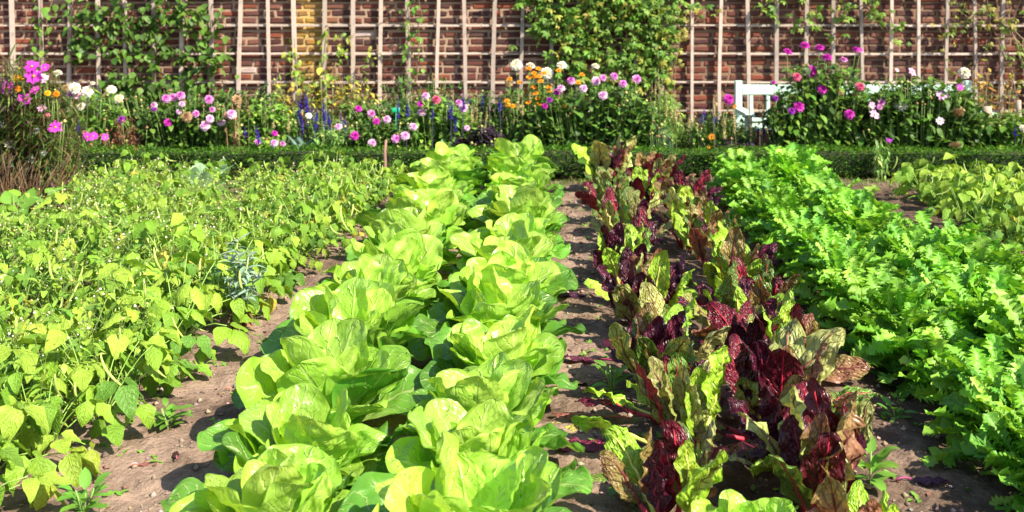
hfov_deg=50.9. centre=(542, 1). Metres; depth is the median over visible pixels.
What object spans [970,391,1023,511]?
mizuna plant
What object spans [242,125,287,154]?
zinnia plant
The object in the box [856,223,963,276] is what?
mizuna plant
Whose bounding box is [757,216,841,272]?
mizuna plant
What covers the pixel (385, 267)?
lettuce
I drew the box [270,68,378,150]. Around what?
berry shrub
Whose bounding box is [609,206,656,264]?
chard plant
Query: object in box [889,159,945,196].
bean plant
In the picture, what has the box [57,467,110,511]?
weed
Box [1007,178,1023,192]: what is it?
bean plant
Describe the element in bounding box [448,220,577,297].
lettuce
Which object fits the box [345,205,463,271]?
lettuce
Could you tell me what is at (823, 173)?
mizuna plant
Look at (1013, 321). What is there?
mizuna plant
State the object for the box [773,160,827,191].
mizuna plant
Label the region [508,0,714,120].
wall creeper
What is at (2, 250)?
bean plant
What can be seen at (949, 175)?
bean plant
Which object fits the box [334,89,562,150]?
dark shrub
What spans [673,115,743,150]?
dark shrub
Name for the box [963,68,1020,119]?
twiggy shrub
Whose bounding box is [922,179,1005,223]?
bean plant
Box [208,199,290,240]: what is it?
bean plant
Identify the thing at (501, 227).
lettuce
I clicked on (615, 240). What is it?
chard plant
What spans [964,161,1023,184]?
bean plant
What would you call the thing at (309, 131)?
salvia clump
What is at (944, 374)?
mizuna plant
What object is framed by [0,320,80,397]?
bean plant
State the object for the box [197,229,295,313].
bean plant
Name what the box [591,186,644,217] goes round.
chard plant
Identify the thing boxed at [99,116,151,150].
withered plant
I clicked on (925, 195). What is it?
bean plant
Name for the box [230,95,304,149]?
bush
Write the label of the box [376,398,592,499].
lettuce
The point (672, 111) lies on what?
celosia plant
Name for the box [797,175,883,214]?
mizuna plant
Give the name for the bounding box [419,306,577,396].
lettuce
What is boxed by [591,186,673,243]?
chard plant
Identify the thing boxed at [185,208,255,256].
bean plant
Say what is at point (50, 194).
weed
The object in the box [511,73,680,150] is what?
dahlia bush
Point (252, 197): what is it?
bean plant
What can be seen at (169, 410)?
weed
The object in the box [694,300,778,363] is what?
chard plant
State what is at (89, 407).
bean plant
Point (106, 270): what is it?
bean plant
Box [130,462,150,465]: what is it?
fallen leaf
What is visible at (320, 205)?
bean plant
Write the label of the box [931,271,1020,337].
mizuna plant
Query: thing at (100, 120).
bush
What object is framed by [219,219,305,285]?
bean plant
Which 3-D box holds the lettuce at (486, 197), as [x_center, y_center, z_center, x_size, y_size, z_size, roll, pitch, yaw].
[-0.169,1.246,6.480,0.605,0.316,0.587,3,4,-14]
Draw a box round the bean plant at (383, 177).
[352,163,396,202]
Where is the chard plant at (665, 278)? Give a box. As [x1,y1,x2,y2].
[597,248,694,324]
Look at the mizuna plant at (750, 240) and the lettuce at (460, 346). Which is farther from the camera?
the mizuna plant at (750, 240)
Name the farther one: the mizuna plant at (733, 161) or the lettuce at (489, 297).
the mizuna plant at (733, 161)
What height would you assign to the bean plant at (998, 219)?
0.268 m
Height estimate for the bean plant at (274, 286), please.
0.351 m
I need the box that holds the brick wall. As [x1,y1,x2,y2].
[0,0,1023,147]
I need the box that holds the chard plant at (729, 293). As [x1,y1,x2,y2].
[684,275,803,348]
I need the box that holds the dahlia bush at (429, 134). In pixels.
[396,91,479,150]
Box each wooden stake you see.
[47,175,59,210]
[383,140,386,166]
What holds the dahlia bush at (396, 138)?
on the garden soil
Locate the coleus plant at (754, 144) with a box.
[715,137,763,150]
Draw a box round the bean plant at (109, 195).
[87,193,144,222]
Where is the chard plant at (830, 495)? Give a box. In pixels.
[806,475,899,511]
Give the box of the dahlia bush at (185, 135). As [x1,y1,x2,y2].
[118,91,247,150]
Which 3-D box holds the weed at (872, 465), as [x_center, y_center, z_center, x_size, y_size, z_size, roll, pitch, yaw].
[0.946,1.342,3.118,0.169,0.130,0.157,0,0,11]
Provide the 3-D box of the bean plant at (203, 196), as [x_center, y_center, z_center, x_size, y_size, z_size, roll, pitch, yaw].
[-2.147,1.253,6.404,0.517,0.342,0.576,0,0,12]
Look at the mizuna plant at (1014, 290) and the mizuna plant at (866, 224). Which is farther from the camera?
the mizuna plant at (866, 224)
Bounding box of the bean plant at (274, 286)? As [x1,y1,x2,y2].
[162,232,291,322]
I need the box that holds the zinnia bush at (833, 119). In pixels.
[757,42,898,150]
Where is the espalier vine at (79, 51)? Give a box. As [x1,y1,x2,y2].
[41,0,239,121]
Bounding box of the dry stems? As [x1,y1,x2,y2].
[0,144,87,213]
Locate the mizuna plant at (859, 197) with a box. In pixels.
[801,186,886,234]
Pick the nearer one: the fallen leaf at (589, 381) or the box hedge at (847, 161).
the fallen leaf at (589, 381)
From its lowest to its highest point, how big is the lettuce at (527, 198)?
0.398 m
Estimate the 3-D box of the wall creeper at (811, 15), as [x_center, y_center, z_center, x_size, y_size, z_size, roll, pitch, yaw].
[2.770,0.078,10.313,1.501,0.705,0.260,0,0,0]
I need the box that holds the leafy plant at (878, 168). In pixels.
[870,138,890,182]
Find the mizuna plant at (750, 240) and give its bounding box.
[745,203,813,244]
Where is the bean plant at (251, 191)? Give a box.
[238,184,306,212]
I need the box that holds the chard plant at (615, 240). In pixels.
[593,222,651,284]
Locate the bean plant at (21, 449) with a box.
[0,373,30,458]
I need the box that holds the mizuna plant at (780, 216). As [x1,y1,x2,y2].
[755,207,830,252]
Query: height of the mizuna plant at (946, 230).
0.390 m
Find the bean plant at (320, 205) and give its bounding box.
[287,197,357,249]
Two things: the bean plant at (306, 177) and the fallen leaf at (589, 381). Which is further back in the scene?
the bean plant at (306, 177)
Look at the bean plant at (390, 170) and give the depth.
7.75 m
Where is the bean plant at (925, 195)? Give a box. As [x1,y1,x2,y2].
[907,170,981,210]
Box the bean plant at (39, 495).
[0,437,69,510]
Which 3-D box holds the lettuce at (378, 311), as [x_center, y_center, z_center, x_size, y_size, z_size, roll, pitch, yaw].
[-0.738,1.220,3.958,0.673,0.372,0.729,-5,4,-2]
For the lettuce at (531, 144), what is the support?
on the garden soil
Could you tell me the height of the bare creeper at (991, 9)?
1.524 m
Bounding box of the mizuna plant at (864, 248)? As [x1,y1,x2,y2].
[855,221,919,258]
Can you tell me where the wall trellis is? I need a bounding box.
[0,0,1023,146]
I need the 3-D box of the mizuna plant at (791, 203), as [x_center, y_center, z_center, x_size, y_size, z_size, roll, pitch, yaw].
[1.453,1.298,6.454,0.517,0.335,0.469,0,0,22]
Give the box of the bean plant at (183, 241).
[88,234,226,329]
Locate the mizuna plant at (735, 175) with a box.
[716,160,785,205]
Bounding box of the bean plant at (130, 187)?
[108,174,184,214]
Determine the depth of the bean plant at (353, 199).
6.38 m
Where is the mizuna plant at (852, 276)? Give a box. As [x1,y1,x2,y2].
[814,260,911,336]
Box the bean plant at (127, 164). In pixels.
[80,160,142,191]
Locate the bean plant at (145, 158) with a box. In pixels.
[112,149,172,184]
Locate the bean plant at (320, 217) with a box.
[248,191,351,257]
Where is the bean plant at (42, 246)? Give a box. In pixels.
[0,222,46,287]
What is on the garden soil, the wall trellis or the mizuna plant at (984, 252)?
the mizuna plant at (984, 252)
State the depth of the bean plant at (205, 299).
4.28 m
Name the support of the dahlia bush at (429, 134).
on the garden soil
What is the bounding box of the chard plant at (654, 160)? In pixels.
[632,150,695,178]
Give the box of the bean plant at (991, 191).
[961,172,1023,213]
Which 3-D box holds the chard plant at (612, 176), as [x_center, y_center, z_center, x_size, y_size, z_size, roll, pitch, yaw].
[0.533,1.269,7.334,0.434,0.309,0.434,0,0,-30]
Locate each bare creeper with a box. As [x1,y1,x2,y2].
[666,0,721,98]
[930,0,1023,108]
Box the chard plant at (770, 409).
[727,375,841,477]
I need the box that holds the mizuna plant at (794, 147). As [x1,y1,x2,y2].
[752,142,832,181]
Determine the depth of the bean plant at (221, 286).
4.51 m
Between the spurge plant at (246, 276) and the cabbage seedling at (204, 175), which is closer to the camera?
the spurge plant at (246, 276)
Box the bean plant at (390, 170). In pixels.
[361,167,395,203]
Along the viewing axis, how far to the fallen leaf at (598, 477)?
3.18 m
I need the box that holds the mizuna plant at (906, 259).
[881,244,983,298]
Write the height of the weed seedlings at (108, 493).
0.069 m
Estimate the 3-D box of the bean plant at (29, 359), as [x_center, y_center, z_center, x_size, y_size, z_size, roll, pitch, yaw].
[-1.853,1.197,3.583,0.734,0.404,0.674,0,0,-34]
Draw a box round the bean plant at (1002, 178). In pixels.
[954,160,1011,192]
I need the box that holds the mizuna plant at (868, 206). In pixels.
[801,193,902,234]
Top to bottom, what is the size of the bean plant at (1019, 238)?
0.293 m
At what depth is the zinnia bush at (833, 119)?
8.95 m
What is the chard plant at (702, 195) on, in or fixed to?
on the garden soil
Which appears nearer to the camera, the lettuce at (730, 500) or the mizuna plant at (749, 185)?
the lettuce at (730, 500)
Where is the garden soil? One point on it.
(158, 443)
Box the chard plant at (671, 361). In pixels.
[574,340,732,424]
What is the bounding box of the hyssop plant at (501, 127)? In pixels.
[469,87,531,141]
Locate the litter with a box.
[20,187,987,511]
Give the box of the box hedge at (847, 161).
[54,142,1023,179]
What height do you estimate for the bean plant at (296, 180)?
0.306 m
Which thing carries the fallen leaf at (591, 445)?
on the garden soil
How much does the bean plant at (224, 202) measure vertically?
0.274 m
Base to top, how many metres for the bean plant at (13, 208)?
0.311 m
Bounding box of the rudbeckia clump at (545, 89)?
[502,66,603,141]
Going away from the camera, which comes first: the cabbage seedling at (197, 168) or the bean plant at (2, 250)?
the bean plant at (2, 250)
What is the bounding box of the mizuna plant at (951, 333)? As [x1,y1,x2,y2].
[887,310,1010,408]
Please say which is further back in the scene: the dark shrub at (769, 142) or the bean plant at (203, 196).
the dark shrub at (769, 142)
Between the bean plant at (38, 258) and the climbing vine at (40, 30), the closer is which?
the bean plant at (38, 258)
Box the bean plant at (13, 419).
[0,374,104,505]
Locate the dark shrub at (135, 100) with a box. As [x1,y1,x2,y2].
[60,84,287,145]
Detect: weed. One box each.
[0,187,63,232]
[28,185,67,232]
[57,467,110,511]
[154,398,193,429]
[591,360,631,392]
[601,474,640,500]
[854,436,899,490]
[876,395,917,419]
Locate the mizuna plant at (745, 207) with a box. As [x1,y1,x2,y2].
[725,180,796,228]
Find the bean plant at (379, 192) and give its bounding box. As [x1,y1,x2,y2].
[329,169,386,208]
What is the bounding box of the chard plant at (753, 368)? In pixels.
[674,318,845,443]
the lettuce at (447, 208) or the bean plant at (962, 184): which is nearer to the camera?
the lettuce at (447, 208)
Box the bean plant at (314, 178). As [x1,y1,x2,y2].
[283,175,372,232]
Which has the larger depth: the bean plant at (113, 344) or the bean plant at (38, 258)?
the bean plant at (38, 258)
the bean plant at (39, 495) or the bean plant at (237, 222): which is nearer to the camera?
the bean plant at (39, 495)
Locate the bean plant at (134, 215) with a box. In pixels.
[91,208,173,260]
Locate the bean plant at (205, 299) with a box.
[90,251,260,354]
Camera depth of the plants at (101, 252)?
5.25 m
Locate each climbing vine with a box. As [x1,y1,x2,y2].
[27,0,52,68]
[396,0,425,106]
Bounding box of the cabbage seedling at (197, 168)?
[158,163,201,191]
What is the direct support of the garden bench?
on the garden soil
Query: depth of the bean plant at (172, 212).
6.10 m
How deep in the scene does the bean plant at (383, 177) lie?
7.49 m
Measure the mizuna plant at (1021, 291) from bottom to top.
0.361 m
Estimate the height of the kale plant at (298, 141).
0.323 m
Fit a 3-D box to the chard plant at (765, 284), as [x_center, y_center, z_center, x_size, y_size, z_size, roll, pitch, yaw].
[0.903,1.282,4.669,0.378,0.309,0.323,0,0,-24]
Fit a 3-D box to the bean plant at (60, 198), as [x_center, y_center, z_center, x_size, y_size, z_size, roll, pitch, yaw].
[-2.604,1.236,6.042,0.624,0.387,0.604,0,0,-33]
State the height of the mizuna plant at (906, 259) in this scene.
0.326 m
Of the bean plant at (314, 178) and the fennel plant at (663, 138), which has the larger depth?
the fennel plant at (663, 138)
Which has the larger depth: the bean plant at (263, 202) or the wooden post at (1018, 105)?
the wooden post at (1018, 105)
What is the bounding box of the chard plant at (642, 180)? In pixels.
[626,166,664,202]
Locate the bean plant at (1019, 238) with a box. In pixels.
[1004,217,1023,252]
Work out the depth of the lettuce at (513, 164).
7.39 m
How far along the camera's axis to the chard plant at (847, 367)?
3.95 m
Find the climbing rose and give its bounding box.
[281,25,382,126]
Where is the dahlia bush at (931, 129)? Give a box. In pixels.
[857,67,994,150]
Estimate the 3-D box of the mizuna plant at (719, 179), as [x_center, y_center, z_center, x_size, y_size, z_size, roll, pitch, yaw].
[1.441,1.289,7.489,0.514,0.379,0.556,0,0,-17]
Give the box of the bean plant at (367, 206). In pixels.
[313,173,380,221]
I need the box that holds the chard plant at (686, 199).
[648,185,706,249]
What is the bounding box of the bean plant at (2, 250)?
[0,248,13,305]
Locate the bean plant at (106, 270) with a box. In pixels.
[49,259,187,337]
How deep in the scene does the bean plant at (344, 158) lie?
8.08 m
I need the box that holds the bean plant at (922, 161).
[905,158,963,191]
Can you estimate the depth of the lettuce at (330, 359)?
3.46 m
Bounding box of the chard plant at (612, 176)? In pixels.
[583,166,632,188]
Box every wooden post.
[982,106,991,133]
[1016,100,1021,119]
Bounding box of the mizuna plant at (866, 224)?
[829,211,913,246]
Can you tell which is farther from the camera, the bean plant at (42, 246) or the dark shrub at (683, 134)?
the dark shrub at (683, 134)
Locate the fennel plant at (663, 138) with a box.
[646,123,676,150]
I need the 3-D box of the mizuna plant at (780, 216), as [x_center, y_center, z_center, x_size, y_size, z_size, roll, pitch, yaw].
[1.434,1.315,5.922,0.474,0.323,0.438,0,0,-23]
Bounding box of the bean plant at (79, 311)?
[13,279,146,364]
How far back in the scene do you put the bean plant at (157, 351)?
3.48 m
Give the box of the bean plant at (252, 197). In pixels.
[229,190,301,230]
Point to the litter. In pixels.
(570, 405)
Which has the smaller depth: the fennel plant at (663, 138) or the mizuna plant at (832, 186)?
the mizuna plant at (832, 186)
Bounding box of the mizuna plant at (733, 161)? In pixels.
[707,159,766,195]
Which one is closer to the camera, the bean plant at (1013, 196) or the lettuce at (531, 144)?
the bean plant at (1013, 196)
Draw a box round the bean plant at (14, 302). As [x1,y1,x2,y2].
[0,273,28,341]
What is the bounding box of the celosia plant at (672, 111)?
[647,71,694,150]
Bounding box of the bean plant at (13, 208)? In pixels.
[0,204,26,245]
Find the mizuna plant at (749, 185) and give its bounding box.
[725,176,779,221]
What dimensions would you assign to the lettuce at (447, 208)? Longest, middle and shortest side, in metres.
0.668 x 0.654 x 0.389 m
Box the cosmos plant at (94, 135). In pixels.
[74,131,108,150]
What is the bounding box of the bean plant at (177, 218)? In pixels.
[147,213,261,276]
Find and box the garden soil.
[0,147,1023,511]
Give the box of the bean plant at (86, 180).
[53,178,114,212]
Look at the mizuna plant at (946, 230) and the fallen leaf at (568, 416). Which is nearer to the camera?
the fallen leaf at (568, 416)
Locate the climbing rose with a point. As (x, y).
(331, 78)
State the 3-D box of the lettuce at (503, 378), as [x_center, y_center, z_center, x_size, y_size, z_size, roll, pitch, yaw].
[-0.180,1.248,3.256,0.578,0.308,0.605,-8,-9,43]
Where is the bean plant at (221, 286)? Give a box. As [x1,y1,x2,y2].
[140,266,259,328]
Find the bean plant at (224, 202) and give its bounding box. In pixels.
[177,190,237,225]
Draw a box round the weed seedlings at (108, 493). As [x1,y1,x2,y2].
[68,189,977,506]
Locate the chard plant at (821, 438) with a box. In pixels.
[738,377,873,511]
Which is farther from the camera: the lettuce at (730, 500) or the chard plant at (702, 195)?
the chard plant at (702, 195)
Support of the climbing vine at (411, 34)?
attached to the wall trellis
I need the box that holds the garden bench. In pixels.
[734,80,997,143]
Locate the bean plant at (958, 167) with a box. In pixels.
[929,152,996,182]
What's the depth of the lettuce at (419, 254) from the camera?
4.87 m
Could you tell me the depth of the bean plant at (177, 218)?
5.47 m
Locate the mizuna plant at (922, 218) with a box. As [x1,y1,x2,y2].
[884,211,987,241]
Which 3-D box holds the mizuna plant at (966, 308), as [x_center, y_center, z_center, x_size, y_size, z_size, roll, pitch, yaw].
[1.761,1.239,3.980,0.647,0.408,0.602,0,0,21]
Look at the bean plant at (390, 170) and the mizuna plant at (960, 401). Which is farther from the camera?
the bean plant at (390, 170)
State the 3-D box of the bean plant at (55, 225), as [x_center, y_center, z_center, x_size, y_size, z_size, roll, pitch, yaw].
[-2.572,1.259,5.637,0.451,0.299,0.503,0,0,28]
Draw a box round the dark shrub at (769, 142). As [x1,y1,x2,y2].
[761,86,984,146]
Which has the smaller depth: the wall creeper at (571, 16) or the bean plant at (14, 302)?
the bean plant at (14, 302)
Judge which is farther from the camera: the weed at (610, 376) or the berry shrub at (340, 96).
the berry shrub at (340, 96)
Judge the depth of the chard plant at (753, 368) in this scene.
3.35 m
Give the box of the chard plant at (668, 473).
[599,417,727,511]
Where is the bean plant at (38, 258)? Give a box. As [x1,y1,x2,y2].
[0,248,95,321]
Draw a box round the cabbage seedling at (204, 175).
[186,171,229,195]
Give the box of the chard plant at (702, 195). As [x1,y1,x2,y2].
[650,184,723,223]
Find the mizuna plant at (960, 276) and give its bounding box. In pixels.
[906,252,1008,335]
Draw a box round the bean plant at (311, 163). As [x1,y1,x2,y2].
[293,153,350,196]
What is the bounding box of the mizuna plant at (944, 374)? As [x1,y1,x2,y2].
[912,333,1014,433]
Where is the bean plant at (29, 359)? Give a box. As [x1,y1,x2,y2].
[0,316,111,429]
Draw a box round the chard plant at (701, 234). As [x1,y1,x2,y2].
[682,213,783,267]
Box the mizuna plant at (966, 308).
[941,287,1023,351]
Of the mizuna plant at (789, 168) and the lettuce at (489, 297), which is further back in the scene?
the mizuna plant at (789, 168)
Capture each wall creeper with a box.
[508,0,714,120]
[753,0,910,45]
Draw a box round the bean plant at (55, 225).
[0,210,93,259]
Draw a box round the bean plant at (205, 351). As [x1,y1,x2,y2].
[96,305,216,381]
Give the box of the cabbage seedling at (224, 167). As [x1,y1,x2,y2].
[195,158,233,187]
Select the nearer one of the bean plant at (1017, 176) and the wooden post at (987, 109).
the bean plant at (1017, 176)
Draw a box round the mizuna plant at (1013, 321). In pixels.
[964,294,1023,364]
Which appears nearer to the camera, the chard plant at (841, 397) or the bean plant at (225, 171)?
the chard plant at (841, 397)
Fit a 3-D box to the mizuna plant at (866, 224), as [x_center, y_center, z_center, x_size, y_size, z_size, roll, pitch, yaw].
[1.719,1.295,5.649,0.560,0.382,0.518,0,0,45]
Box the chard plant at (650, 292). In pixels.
[609,282,697,347]
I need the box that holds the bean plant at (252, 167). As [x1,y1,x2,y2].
[233,156,290,195]
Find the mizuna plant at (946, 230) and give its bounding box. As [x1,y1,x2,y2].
[917,225,1023,272]
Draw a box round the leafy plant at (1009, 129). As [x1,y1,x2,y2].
[977,109,1023,150]
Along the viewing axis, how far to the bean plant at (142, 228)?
5.05 m
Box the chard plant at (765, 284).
[696,253,800,306]
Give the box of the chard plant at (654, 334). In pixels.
[602,302,730,375]
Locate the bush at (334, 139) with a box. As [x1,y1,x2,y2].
[305,113,349,150]
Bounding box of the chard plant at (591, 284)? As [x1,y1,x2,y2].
[584,247,698,318]
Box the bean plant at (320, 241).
[258,214,340,271]
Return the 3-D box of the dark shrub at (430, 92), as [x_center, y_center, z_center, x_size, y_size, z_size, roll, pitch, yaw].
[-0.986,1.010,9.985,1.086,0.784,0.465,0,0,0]
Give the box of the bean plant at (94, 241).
[7,225,130,304]
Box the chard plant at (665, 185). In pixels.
[653,169,722,209]
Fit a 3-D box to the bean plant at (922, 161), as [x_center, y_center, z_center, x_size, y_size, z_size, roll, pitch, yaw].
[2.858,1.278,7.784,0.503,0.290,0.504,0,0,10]
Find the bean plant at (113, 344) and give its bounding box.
[57,324,198,420]
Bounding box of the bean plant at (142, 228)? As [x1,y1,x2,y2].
[108,218,233,292]
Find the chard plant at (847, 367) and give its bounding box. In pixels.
[729,290,869,383]
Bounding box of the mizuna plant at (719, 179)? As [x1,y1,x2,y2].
[711,159,780,192]
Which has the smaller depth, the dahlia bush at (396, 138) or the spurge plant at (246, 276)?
the spurge plant at (246, 276)
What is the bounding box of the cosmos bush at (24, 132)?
[0,43,98,197]
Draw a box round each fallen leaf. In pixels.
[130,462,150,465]
[172,451,178,458]
[551,422,592,432]
[552,411,632,420]
[559,292,594,298]
[559,436,605,452]
[564,355,613,362]
[573,377,615,384]
[591,473,606,482]
[896,475,947,485]
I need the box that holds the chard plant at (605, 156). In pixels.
[571,133,636,182]
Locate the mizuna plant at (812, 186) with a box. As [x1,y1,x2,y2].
[789,175,861,211]
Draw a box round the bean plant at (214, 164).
[165,161,225,192]
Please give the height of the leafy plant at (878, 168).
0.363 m
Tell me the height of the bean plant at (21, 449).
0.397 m
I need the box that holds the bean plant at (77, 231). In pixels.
[42,223,151,284]
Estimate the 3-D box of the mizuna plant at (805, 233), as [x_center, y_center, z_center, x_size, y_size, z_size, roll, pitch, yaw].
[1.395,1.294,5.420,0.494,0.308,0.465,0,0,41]
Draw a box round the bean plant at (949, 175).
[922,169,967,205]
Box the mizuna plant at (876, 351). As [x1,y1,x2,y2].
[840,302,968,397]
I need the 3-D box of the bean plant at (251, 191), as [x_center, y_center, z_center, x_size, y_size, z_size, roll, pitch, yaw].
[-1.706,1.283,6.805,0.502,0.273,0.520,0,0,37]
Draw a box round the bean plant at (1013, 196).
[976,189,1023,230]
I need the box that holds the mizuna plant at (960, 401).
[920,348,1023,472]
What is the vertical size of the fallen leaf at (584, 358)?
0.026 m
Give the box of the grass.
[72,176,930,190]
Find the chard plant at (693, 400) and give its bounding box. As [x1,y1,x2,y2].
[571,345,774,465]
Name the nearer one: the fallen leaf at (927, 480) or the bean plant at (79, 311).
the fallen leaf at (927, 480)
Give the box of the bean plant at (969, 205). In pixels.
[950,195,1016,240]
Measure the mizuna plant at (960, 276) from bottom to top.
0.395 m
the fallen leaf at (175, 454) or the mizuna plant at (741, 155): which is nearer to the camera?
the fallen leaf at (175, 454)
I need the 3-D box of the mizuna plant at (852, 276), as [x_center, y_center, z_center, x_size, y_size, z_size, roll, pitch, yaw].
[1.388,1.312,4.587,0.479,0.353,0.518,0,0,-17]
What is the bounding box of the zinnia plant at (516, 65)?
[504,58,598,135]
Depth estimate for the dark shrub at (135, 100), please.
9.70 m
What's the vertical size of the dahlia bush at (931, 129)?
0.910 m
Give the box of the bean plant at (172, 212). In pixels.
[138,203,194,248]
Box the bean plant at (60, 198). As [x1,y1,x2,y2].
[34,192,134,246]
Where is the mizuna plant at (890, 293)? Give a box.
[817,273,944,373]
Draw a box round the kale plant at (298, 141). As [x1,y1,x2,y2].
[280,134,314,150]
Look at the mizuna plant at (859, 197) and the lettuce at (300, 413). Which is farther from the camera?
the mizuna plant at (859, 197)
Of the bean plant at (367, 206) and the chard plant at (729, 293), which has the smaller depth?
the chard plant at (729, 293)
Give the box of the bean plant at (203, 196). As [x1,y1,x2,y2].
[139,181,237,230]
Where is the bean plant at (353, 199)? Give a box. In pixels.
[293,185,364,239]
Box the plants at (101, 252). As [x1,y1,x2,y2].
[0,156,404,455]
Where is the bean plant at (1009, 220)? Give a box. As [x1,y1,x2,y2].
[993,206,1023,246]
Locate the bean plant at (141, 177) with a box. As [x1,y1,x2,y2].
[130,171,187,197]
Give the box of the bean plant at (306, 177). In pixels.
[282,167,335,193]
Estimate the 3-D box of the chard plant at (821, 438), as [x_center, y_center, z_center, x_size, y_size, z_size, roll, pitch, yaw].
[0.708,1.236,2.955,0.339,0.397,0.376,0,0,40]
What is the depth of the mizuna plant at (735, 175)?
7.17 m
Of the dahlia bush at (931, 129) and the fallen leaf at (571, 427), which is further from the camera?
the dahlia bush at (931, 129)
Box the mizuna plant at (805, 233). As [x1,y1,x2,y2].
[773,227,846,291]
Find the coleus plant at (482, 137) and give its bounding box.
[453,122,506,150]
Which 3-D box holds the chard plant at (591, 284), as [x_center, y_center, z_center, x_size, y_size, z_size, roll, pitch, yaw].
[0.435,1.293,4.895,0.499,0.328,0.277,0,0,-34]
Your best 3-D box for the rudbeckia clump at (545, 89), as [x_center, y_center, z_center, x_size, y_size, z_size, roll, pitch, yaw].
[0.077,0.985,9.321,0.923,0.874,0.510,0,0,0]
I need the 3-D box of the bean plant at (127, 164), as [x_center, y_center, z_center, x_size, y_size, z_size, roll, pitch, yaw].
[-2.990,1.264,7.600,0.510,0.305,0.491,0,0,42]
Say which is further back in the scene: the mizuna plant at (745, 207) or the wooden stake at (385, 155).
the wooden stake at (385, 155)
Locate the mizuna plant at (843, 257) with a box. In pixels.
[791,245,902,316]
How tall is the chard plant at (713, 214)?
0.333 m
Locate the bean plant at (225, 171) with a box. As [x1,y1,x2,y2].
[190,160,238,189]
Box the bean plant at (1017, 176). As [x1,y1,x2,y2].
[984,172,1023,203]
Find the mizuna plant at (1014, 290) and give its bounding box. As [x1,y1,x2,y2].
[972,261,1023,297]
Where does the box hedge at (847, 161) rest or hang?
on the garden soil
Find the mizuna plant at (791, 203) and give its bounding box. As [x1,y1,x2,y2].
[741,191,814,236]
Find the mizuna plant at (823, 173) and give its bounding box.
[785,169,846,193]
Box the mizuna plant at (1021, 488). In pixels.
[1018,468,1023,509]
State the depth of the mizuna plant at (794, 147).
7.92 m
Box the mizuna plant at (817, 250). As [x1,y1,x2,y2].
[783,226,884,293]
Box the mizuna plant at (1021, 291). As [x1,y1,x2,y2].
[983,285,1023,333]
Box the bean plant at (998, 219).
[971,205,1023,243]
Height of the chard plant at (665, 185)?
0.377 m
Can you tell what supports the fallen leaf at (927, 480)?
on the garden soil
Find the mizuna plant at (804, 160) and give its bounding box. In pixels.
[770,146,842,192]
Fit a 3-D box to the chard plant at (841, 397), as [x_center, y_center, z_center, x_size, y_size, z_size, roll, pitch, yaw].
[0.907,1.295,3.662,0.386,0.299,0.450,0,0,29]
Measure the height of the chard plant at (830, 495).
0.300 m
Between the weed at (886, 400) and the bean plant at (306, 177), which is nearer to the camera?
the weed at (886, 400)
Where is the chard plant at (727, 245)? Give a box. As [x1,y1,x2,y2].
[678,220,777,307]
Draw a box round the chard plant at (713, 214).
[673,201,733,259]
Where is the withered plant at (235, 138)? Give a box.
[223,91,241,150]
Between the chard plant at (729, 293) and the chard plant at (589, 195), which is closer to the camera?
the chard plant at (729, 293)
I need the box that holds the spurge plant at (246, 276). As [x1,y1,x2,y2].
[212,231,267,332]
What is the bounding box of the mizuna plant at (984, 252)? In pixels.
[912,235,1023,287]
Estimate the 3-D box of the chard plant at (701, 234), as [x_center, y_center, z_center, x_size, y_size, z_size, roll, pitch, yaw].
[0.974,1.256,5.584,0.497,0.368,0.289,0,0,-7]
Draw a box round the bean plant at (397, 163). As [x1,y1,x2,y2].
[353,158,408,188]
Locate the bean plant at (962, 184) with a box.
[939,172,1005,214]
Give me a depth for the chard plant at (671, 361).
3.57 m
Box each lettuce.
[161,444,352,511]
[197,383,403,496]
[231,318,423,436]
[260,277,431,360]
[289,253,438,334]
[317,223,449,309]
[337,431,571,511]
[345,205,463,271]
[355,185,473,249]
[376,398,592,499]
[381,187,482,227]
[390,169,475,207]
[392,160,482,197]
[399,352,584,452]
[410,141,487,171]
[412,265,585,352]
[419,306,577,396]
[420,154,490,188]
[427,240,570,325]
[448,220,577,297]
[458,212,559,250]
[462,184,569,258]
[466,181,562,222]
[476,163,563,198]
[477,134,558,189]
[485,151,565,190]
[691,489,798,511]
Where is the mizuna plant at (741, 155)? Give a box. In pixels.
[705,147,768,187]
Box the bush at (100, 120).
[54,70,130,149]
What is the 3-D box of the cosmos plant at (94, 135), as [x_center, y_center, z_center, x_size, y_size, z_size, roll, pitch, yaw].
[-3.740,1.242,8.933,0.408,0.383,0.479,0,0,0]
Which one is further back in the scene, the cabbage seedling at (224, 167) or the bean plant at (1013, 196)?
the cabbage seedling at (224, 167)
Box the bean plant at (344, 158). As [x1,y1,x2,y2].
[305,150,359,183]
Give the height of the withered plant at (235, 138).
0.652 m
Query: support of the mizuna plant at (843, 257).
on the garden soil
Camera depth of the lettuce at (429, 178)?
6.70 m
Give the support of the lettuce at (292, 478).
on the garden soil
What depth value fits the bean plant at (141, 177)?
7.20 m
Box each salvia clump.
[290,94,349,149]
[682,92,765,150]
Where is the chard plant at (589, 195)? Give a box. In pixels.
[575,172,639,211]
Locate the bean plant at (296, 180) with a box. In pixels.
[258,166,321,207]
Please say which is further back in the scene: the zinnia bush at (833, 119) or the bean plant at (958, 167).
the zinnia bush at (833, 119)
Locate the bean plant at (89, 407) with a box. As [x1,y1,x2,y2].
[0,367,123,477]
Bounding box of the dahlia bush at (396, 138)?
[342,105,409,150]
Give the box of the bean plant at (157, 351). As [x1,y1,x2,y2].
[17,327,186,446]

